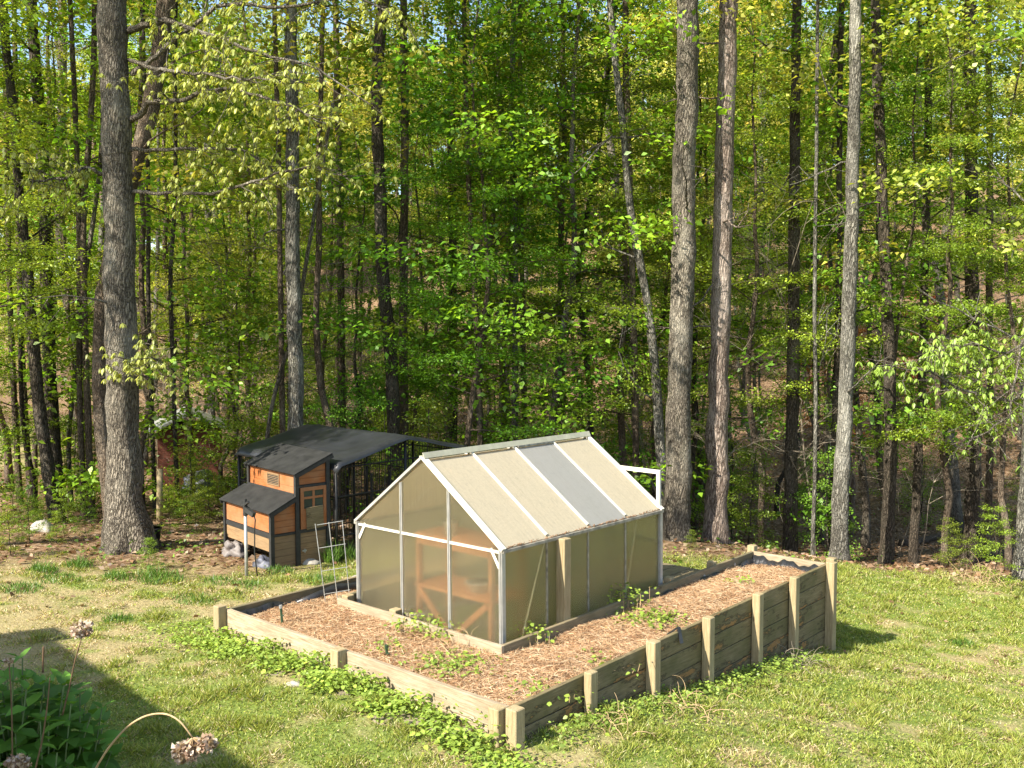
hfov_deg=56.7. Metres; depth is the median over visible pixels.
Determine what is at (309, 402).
bare sapling
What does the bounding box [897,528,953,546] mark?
fallen log
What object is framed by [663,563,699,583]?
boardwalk
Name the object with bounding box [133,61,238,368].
hillside tree
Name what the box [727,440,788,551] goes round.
leafy sapling
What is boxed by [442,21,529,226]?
hillside tree
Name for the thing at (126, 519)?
hardwood tree
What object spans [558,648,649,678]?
weed
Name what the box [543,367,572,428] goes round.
leafy sapling
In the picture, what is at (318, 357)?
slim tree
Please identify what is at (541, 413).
leafy sapling
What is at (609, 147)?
woodland tree
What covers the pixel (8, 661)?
dried flower
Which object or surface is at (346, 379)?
slim tree
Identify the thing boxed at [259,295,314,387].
leafy sapling
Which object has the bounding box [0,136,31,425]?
slim tree
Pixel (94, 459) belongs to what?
leafy sapling
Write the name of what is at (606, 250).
leafy tree
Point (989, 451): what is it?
slim tree
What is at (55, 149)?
woodland tree
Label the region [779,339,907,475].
bare sapling
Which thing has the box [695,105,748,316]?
woodland tree
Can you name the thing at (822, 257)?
slim tree
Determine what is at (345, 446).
chicken run
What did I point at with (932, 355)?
hickory tree
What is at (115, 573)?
grass tuft
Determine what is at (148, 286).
slim tree
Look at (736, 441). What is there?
bare sapling
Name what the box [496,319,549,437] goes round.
leafy sapling
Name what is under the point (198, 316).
leafy tree
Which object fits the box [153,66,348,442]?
leafy tree
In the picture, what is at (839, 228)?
slim tree
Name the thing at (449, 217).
hardwood tree
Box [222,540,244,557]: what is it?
rock
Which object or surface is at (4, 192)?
hillside tree
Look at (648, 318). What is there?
hardwood tree
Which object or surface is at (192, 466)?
leafy sapling
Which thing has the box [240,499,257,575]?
yard hydrant
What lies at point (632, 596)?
weed
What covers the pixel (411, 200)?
slim tree
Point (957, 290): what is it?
woodland tree
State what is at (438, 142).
hillside tree
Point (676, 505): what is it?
hardwood tree
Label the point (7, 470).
slim tree
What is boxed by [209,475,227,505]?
shrub
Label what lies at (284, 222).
leafy tree
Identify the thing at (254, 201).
hillside tree
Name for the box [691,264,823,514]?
bare sapling
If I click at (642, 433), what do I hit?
bare sapling
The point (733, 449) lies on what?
bare sapling
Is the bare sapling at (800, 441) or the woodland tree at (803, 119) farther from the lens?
the woodland tree at (803, 119)
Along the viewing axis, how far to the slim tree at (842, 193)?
32.98 m
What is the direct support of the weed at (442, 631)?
on the mulch
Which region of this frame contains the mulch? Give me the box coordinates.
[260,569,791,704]
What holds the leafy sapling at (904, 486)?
on the ground at (54, 604)
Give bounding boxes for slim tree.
[0,0,150,516]
[0,0,310,517]
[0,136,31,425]
[0,405,14,491]
[3,27,82,504]
[10,1,36,501]
[18,0,98,480]
[24,89,101,508]
[55,5,137,202]
[65,118,88,304]
[91,0,227,509]
[97,3,151,278]
[97,53,160,224]
[98,121,158,416]
[127,9,179,508]
[129,0,191,467]
[130,88,171,434]
[137,133,180,407]
[151,142,178,398]
[152,5,215,420]
[154,0,436,502]
[162,16,228,416]
[171,172,204,270]
[194,103,409,438]
[199,0,330,432]
[212,0,258,423]
[214,0,284,440]
[235,93,285,419]
[258,0,615,521]
[308,53,354,426]
[313,0,373,519]
[323,140,371,401]
[324,0,392,480]
[324,149,374,417]
[372,97,423,325]
[383,0,667,452]
[384,64,424,380]
[387,43,446,450]
[420,0,483,435]
[421,1,462,348]
[432,0,741,440]
[461,49,538,430]
[480,9,535,439]
[486,0,588,439]
[487,0,800,502]
[515,0,618,420]
[528,39,559,421]
[541,3,620,438]
[544,1,610,353]
[577,0,675,483]
[639,119,674,433]
[644,77,698,405]
[673,4,744,185]
[696,0,994,555]
[699,0,763,479]
[706,0,964,543]
[709,5,759,424]
[738,122,774,407]
[741,0,908,555]
[770,92,861,463]
[779,49,873,502]
[800,1,891,543]
[802,173,841,361]
[803,0,1023,559]
[813,10,896,425]
[814,1,900,536]
[858,0,987,360]
[860,6,923,440]
[935,100,1001,316]
[978,91,1023,109]
[994,102,1023,413]
[998,39,1023,439]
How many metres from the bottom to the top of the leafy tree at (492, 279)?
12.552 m
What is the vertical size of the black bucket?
0.230 m
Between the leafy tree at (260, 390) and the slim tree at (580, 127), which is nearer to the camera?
the leafy tree at (260, 390)
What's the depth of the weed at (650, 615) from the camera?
8.94 m
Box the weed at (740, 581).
[709,575,754,583]
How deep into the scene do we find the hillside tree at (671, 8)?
44.16 m
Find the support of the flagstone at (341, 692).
on the ground at (54, 604)
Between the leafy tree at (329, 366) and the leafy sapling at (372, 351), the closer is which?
the leafy tree at (329, 366)
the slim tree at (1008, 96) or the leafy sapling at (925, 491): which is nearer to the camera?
the slim tree at (1008, 96)
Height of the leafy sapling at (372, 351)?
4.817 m
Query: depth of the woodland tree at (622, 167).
41.20 m
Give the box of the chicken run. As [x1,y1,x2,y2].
[233,424,467,557]
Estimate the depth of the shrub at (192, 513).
15.15 m
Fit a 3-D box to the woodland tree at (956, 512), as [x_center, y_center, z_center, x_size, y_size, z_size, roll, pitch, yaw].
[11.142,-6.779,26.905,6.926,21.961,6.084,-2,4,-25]
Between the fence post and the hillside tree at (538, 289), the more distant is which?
the hillside tree at (538, 289)
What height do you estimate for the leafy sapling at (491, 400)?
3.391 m
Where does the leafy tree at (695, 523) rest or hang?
on the ground at (54, 604)
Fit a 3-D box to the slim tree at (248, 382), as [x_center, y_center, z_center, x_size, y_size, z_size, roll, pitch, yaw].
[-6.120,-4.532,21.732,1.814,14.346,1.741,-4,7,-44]
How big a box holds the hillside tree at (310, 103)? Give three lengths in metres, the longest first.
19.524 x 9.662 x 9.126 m
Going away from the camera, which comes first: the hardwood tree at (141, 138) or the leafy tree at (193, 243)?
the hardwood tree at (141, 138)
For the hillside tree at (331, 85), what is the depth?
79.05 m
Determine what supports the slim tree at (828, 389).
on the ground at (54, 604)
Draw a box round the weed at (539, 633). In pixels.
[515,622,557,647]
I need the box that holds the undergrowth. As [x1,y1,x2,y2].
[0,414,1001,571]
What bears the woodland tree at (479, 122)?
on the ground at (54, 604)
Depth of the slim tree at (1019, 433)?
36.19 m
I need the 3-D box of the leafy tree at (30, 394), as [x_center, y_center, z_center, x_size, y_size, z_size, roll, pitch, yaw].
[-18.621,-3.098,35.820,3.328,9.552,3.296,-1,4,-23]
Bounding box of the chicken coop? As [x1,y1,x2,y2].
[219,443,333,569]
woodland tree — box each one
[0,0,168,429]
[0,0,208,452]
[96,0,262,419]
[148,0,312,411]
[248,0,358,367]
[310,0,440,350]
[329,49,421,362]
[341,12,466,364]
[352,28,447,326]
[368,0,448,324]
[422,34,509,248]
[461,38,548,346]
[476,2,570,389]
[525,0,709,487]
[574,54,667,408]
[594,0,707,244]
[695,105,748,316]
[701,0,827,336]
[702,0,805,325]
[739,0,846,396]
[775,0,1018,534]
[819,25,934,364]
[820,1,956,317]
[868,0,1023,381]
[904,0,1022,326]
[962,7,1023,179]
[983,0,1023,168]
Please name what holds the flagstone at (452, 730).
on the ground at (54, 604)
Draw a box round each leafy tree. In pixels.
[0,0,101,381]
[0,0,163,490]
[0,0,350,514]
[0,51,143,510]
[0,52,76,365]
[0,146,56,360]
[0,181,57,426]
[18,67,166,349]
[36,0,285,476]
[54,18,181,345]
[58,84,181,362]
[64,1,277,498]
[136,99,216,420]
[138,74,286,491]
[150,115,243,411]
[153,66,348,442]
[154,285,288,491]
[209,55,369,435]
[222,89,354,378]
[240,108,398,407]
[264,147,443,512]
[313,79,510,450]
[334,0,536,456]
[348,0,605,449]
[362,0,608,449]
[366,134,496,448]
[408,0,622,441]
[416,147,542,443]
[437,0,705,436]
[441,65,576,442]
[499,53,637,428]
[510,0,743,471]
[582,49,755,499]
[585,138,670,412]
[587,29,810,529]
[588,2,808,491]
[608,199,697,442]
[639,0,889,547]
[645,76,785,489]
[649,239,742,469]
[697,3,834,479]
[698,158,833,438]
[729,42,893,453]
[730,36,875,516]
[737,0,966,549]
[755,0,1002,557]
[819,19,1023,567]
[872,24,1023,571]
[876,128,1023,432]
[981,153,1023,364]
[982,181,1023,476]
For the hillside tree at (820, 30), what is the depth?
117.86 m
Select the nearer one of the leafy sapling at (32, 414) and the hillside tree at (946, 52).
the leafy sapling at (32, 414)
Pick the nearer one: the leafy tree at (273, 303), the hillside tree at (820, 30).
the leafy tree at (273, 303)
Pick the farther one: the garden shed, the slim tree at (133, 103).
the slim tree at (133, 103)
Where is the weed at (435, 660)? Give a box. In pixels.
[398,642,507,687]
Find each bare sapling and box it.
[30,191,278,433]
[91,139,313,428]
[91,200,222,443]
[98,133,382,436]
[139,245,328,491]
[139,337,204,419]
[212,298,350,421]
[231,153,438,473]
[256,374,337,433]
[325,249,415,482]
[326,333,408,490]
[377,131,580,457]
[411,295,509,446]
[482,313,616,451]
[483,200,613,438]
[510,349,578,436]
[520,297,667,493]
[603,389,693,465]
[613,341,744,491]
[662,337,781,470]
[669,134,969,554]
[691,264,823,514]
[691,408,777,540]
[700,377,770,532]
[728,429,783,521]
[729,405,799,526]
[731,373,822,534]
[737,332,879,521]
[763,395,826,486]
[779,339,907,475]
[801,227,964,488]
[896,395,1008,549]
[901,424,1016,564]
[984,444,1019,545]
[999,452,1019,535]
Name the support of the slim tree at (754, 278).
on the ground at (54, 604)
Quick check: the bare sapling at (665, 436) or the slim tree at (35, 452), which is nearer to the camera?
the slim tree at (35, 452)
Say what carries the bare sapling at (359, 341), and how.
on the ground at (54, 604)
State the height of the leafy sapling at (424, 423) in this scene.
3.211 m
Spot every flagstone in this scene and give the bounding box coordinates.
[265,671,283,675]
[332,687,359,694]
[372,708,456,726]
[429,726,472,737]
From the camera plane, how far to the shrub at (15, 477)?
15.65 m
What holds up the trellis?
on the mulch
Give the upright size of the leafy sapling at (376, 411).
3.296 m
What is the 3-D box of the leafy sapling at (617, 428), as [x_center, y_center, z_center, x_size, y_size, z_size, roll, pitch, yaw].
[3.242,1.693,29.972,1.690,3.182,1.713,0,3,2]
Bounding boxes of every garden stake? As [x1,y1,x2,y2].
[279,605,283,621]
[384,644,389,656]
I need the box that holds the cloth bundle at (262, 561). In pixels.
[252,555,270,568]
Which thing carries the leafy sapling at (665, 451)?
on the ground at (54, 604)
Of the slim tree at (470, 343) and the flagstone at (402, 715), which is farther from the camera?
the slim tree at (470, 343)
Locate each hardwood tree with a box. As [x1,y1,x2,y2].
[0,0,191,510]
[0,0,201,521]
[0,0,429,554]
[89,0,272,415]
[91,0,334,518]
[184,0,441,430]
[213,0,558,473]
[255,0,491,487]
[330,0,606,454]
[398,0,772,504]
[642,0,939,554]
[662,0,747,542]
[717,0,1023,565]
[737,0,1023,562]
[786,0,992,561]
[831,0,1023,564]
[833,0,1023,581]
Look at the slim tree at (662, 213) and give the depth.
38.42 m
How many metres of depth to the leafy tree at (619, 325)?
36.02 m
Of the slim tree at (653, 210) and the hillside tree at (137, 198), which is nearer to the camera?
the slim tree at (653, 210)
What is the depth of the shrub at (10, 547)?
12.65 m
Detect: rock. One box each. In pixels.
[30,519,53,532]
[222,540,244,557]
[285,681,299,686]
[303,558,319,564]
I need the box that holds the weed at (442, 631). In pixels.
[422,621,463,643]
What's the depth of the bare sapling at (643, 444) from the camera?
21.09 m
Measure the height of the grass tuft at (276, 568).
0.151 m
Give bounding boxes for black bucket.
[154,526,161,540]
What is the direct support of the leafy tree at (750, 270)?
on the ground at (54, 604)
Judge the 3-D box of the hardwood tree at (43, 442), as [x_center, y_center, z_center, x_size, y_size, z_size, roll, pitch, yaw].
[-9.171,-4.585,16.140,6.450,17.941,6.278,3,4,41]
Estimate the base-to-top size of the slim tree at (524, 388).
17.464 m
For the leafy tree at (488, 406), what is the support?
on the ground at (54, 604)
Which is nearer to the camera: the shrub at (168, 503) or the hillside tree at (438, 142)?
the shrub at (168, 503)
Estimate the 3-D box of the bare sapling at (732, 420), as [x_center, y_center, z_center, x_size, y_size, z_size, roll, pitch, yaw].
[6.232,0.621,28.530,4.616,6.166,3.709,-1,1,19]
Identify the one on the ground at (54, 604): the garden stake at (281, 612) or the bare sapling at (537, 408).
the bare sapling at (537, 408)
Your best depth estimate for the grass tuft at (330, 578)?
11.79 m
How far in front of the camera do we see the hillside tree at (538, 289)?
47.87 m
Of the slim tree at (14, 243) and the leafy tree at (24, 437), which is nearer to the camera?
the leafy tree at (24, 437)
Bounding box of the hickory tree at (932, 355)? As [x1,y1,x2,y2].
[855,1,1023,485]
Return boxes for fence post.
[156,469,162,521]
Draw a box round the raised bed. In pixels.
[213,537,836,750]
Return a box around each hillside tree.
[0,62,99,352]
[0,75,54,286]
[0,86,31,327]
[30,40,154,256]
[33,107,93,258]
[66,45,190,323]
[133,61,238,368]
[135,68,262,382]
[155,18,315,389]
[233,98,284,269]
[249,20,367,229]
[297,53,326,225]
[304,20,392,245]
[307,78,371,245]
[309,20,400,199]
[328,57,397,230]
[350,45,446,250]
[413,69,440,203]
[416,49,495,219]
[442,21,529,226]
[443,107,571,372]
[492,66,596,317]
[551,35,605,215]
[552,70,620,291]
[568,0,744,384]
[582,56,652,266]
[634,0,716,257]
[656,0,813,235]
[711,81,771,219]
[736,0,820,188]
[742,42,801,203]
[746,79,910,317]
[803,9,834,49]
[835,19,954,241]
[865,61,911,186]
[909,34,1007,227]
[932,5,961,161]
[981,0,1023,284]
[985,55,1023,219]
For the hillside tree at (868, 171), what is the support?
on the ground at (54, 604)
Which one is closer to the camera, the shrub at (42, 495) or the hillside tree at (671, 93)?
the shrub at (42, 495)
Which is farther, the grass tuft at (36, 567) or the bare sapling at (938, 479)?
the bare sapling at (938, 479)
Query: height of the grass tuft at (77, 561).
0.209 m
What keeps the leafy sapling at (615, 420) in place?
on the ground at (54, 604)
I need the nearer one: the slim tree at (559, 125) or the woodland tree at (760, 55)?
the slim tree at (559, 125)
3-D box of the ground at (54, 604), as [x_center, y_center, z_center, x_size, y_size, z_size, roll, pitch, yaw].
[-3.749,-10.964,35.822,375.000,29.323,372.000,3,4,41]
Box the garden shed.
[149,407,226,489]
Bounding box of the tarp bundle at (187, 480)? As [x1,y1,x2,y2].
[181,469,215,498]
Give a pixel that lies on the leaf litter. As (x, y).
(740, 544)
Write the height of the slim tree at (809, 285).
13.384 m
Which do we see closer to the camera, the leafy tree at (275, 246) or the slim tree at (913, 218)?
the slim tree at (913, 218)
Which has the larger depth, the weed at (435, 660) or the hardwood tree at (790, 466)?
the hardwood tree at (790, 466)
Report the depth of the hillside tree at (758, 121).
80.91 m
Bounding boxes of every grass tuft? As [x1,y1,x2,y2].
[0,579,44,594]
[24,558,59,574]
[37,571,81,583]
[63,553,95,568]
[101,566,130,581]
[101,610,133,623]
[127,563,185,584]
[173,592,218,605]
[201,574,238,585]
[232,578,266,589]
[266,563,293,574]
[300,572,339,585]
[319,533,343,563]
[337,540,355,559]
[948,637,975,646]
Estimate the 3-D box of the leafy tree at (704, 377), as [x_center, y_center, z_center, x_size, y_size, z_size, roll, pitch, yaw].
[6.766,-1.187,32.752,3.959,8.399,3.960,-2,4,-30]
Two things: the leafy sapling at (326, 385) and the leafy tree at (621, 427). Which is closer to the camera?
the leafy tree at (621, 427)
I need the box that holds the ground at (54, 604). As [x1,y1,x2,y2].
[0,164,1023,767]
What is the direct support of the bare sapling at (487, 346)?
on the ground at (54, 604)
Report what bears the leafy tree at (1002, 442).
on the ground at (54, 604)
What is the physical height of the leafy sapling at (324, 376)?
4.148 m
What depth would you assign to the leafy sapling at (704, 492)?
24.69 m
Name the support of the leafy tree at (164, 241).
on the ground at (54, 604)
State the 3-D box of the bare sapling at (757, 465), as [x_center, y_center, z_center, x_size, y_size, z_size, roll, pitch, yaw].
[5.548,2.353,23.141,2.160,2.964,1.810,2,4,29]
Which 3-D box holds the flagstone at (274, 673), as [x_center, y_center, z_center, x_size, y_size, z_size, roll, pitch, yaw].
[-1.941,2.427,7.896,0.319,0.030,0.272,-2,4,-27]
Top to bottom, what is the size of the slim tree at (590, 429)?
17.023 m
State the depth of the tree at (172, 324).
17.36 m
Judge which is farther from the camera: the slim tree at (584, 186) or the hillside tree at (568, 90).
the hillside tree at (568, 90)
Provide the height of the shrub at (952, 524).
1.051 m
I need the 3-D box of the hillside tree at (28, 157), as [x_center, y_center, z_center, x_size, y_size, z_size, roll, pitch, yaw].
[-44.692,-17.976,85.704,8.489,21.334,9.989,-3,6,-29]
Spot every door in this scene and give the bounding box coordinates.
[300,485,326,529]
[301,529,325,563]
[621,465,660,584]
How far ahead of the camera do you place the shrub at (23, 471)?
19.08 m
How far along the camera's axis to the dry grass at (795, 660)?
9.62 m
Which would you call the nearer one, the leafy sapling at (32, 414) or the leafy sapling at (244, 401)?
the leafy sapling at (32, 414)
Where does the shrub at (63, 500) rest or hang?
on the ground at (54, 604)
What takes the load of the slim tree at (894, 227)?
on the ground at (54, 604)
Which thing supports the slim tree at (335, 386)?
on the ground at (54, 604)
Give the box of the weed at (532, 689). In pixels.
[504,674,593,705]
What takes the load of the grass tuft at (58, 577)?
on the ground at (54, 604)
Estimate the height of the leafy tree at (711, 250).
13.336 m
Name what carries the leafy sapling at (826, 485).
on the ground at (54, 604)
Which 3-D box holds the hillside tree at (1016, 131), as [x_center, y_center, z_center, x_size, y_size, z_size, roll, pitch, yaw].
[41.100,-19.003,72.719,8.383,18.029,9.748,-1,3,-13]
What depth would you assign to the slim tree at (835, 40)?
22.60 m
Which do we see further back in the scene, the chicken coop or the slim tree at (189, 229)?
the slim tree at (189, 229)
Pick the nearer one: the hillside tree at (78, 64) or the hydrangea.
the hydrangea
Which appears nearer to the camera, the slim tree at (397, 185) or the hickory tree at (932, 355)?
the hickory tree at (932, 355)
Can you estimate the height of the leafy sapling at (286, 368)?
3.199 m
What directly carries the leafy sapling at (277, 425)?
on the ground at (54, 604)
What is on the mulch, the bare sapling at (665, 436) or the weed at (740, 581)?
the weed at (740, 581)
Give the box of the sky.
[0,0,1023,277]
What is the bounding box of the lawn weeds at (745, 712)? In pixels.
[0,552,1023,767]
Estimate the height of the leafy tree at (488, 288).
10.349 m
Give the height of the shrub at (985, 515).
1.357 m
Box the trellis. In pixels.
[315,520,349,600]
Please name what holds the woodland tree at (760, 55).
on the ground at (54, 604)
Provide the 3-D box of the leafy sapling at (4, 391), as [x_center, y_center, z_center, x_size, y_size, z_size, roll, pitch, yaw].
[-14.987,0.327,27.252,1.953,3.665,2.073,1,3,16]
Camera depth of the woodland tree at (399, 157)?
57.14 m
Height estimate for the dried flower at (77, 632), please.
0.467 m
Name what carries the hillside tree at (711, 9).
on the ground at (54, 604)
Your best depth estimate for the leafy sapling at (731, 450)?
22.42 m
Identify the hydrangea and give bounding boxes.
[0,647,127,767]
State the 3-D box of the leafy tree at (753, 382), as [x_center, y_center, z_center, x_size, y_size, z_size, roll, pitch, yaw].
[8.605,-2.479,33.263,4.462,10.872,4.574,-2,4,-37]
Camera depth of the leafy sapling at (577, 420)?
25.41 m
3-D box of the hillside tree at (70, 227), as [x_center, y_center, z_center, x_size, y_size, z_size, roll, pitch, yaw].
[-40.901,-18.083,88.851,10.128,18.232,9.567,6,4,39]
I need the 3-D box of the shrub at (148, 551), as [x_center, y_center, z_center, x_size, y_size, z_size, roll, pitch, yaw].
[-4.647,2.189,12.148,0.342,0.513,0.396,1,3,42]
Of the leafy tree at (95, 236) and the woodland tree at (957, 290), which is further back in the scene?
the woodland tree at (957, 290)
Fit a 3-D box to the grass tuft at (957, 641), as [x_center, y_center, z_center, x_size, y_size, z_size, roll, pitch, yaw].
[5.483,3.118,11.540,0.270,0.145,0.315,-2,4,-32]
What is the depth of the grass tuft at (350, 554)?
13.14 m
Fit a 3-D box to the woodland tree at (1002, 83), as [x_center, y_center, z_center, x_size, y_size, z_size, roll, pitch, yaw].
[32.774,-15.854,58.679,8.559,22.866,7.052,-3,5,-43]
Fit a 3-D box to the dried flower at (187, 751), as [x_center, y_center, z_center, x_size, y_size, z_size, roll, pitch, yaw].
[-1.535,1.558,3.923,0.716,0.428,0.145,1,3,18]
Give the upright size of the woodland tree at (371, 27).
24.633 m
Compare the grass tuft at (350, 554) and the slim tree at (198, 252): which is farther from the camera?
the slim tree at (198, 252)
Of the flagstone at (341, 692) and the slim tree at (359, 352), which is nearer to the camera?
the flagstone at (341, 692)
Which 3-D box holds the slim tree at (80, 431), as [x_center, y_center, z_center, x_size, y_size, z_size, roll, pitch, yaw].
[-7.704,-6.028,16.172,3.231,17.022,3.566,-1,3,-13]
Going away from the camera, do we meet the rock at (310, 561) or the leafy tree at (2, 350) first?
the rock at (310, 561)
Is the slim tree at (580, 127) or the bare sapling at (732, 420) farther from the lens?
the slim tree at (580, 127)
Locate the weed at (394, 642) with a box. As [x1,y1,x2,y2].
[339,636,421,654]
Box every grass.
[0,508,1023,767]
[418,626,478,656]
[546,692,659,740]
[659,675,742,723]
[779,641,830,672]
[934,552,1022,592]
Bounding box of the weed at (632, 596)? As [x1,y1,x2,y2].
[607,582,659,612]
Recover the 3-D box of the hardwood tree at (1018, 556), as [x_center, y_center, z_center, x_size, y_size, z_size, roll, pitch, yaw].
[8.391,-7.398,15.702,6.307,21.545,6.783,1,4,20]
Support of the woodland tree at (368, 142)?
on the ground at (54, 604)
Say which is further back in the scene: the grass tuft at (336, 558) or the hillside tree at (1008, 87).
the hillside tree at (1008, 87)
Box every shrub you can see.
[0,471,28,520]
[0,504,28,554]
[11,491,50,541]
[22,466,41,494]
[23,499,49,522]
[29,500,44,520]
[38,482,45,505]
[44,514,68,542]
[45,488,80,536]
[67,485,99,536]
[136,537,164,570]
[153,486,182,531]
[169,459,206,512]
[171,484,199,523]
[180,491,210,533]
[191,468,226,522]
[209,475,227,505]
[682,530,696,549]
[931,514,972,568]
[969,504,1019,582]
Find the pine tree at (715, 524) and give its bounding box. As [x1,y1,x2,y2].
[596,0,803,543]
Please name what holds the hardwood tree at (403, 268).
on the ground at (54, 604)
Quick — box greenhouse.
[354,431,663,644]
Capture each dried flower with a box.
[2,658,14,754]
[3,753,31,767]
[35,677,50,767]
[42,646,43,672]
[62,619,93,714]
[95,713,218,767]
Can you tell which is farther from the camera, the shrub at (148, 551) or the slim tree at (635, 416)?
the slim tree at (635, 416)
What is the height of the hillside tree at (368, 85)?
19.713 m
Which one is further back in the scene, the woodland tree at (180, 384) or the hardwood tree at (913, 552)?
the woodland tree at (180, 384)
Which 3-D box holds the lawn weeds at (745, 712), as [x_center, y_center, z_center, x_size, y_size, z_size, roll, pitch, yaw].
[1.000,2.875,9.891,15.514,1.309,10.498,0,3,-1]
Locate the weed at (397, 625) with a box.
[381,609,451,643]
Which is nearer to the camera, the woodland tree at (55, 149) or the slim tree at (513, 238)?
the slim tree at (513, 238)
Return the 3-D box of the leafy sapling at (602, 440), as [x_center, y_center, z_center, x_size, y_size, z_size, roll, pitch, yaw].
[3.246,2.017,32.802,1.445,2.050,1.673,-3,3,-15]
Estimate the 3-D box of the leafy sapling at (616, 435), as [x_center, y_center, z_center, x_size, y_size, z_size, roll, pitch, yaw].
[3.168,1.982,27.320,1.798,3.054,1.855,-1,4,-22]
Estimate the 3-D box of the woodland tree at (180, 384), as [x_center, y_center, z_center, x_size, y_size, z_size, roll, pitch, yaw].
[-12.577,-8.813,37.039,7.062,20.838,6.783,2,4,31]
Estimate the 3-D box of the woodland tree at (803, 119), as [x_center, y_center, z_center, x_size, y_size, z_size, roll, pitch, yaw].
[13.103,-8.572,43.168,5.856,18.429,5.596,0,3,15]
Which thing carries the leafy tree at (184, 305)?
on the ground at (54, 604)
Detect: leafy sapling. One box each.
[0,336,21,444]
[0,347,20,517]
[18,372,71,449]
[61,418,85,473]
[61,420,100,507]
[65,427,100,511]
[150,435,221,517]
[200,402,273,514]
[218,345,279,437]
[236,386,323,487]
[247,363,323,440]
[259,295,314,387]
[278,294,347,419]
[302,338,351,415]
[303,397,327,425]
[305,355,349,403]
[309,327,353,401]
[341,407,386,508]
[346,370,386,462]
[347,307,398,396]
[360,377,442,483]
[363,328,444,469]
[370,388,419,472]
[378,314,444,427]
[382,393,464,479]
[409,387,464,458]
[418,344,473,445]
[450,363,532,445]
[482,381,498,428]
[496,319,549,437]
[510,394,537,439]
[528,385,574,437]
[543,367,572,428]
[565,327,648,475]
[565,410,598,432]
[584,410,614,448]
[594,390,640,472]
[594,415,618,462]
[596,403,647,486]
[607,365,693,499]
[614,328,662,395]
[639,410,699,492]
[690,440,741,522]
[691,396,750,523]
[691,409,705,499]
[695,437,776,538]
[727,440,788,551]
[780,445,829,513]
[786,445,867,558]
[856,411,925,497]
[895,452,944,527]
[997,457,1020,535]
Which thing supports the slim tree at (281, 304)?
on the ground at (54, 604)
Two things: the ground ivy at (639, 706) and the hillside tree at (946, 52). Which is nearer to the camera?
the ground ivy at (639, 706)
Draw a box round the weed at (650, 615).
[605,604,689,632]
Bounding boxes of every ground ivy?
[123,614,245,652]
[177,626,511,764]
[450,731,555,767]
[529,646,831,753]
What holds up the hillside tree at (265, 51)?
on the ground at (54, 604)
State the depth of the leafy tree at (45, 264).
14.72 m
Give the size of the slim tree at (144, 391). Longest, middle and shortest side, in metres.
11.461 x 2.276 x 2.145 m
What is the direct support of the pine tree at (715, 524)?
on the ground at (54, 604)
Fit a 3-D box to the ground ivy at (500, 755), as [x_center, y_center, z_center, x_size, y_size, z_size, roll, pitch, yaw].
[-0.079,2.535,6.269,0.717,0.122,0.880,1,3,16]
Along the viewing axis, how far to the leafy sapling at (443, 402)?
28.91 m
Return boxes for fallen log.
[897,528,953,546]
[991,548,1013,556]
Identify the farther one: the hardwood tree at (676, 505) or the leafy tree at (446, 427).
the leafy tree at (446, 427)
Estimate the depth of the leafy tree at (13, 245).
26.77 m
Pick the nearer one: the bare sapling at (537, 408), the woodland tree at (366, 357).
the bare sapling at (537, 408)
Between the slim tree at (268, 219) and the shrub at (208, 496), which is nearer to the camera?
the shrub at (208, 496)
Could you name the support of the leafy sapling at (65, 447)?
on the ground at (54, 604)
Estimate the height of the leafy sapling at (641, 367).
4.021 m
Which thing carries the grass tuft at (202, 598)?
on the ground at (54, 604)
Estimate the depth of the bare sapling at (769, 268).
18.89 m
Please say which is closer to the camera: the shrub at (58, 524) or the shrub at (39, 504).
the shrub at (58, 524)
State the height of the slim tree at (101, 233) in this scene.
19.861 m
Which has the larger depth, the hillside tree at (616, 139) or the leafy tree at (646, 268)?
the hillside tree at (616, 139)
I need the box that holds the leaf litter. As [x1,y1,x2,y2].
[0,400,1023,685]
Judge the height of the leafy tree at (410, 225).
9.868 m
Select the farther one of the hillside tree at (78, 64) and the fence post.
the hillside tree at (78, 64)
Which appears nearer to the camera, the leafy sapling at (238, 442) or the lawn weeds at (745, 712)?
the lawn weeds at (745, 712)
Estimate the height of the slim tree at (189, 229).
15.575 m
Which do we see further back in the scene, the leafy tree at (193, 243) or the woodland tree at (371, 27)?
the woodland tree at (371, 27)
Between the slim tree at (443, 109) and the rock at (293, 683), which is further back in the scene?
the slim tree at (443, 109)
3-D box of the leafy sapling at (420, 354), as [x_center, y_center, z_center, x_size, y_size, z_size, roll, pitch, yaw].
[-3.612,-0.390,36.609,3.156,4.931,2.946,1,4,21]
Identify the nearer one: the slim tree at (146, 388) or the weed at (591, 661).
the weed at (591, 661)
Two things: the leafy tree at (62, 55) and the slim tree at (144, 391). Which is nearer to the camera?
the leafy tree at (62, 55)
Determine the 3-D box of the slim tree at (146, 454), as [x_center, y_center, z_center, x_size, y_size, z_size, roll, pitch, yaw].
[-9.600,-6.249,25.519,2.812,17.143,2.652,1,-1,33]
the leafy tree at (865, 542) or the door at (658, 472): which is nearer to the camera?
the door at (658, 472)
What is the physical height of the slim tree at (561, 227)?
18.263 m

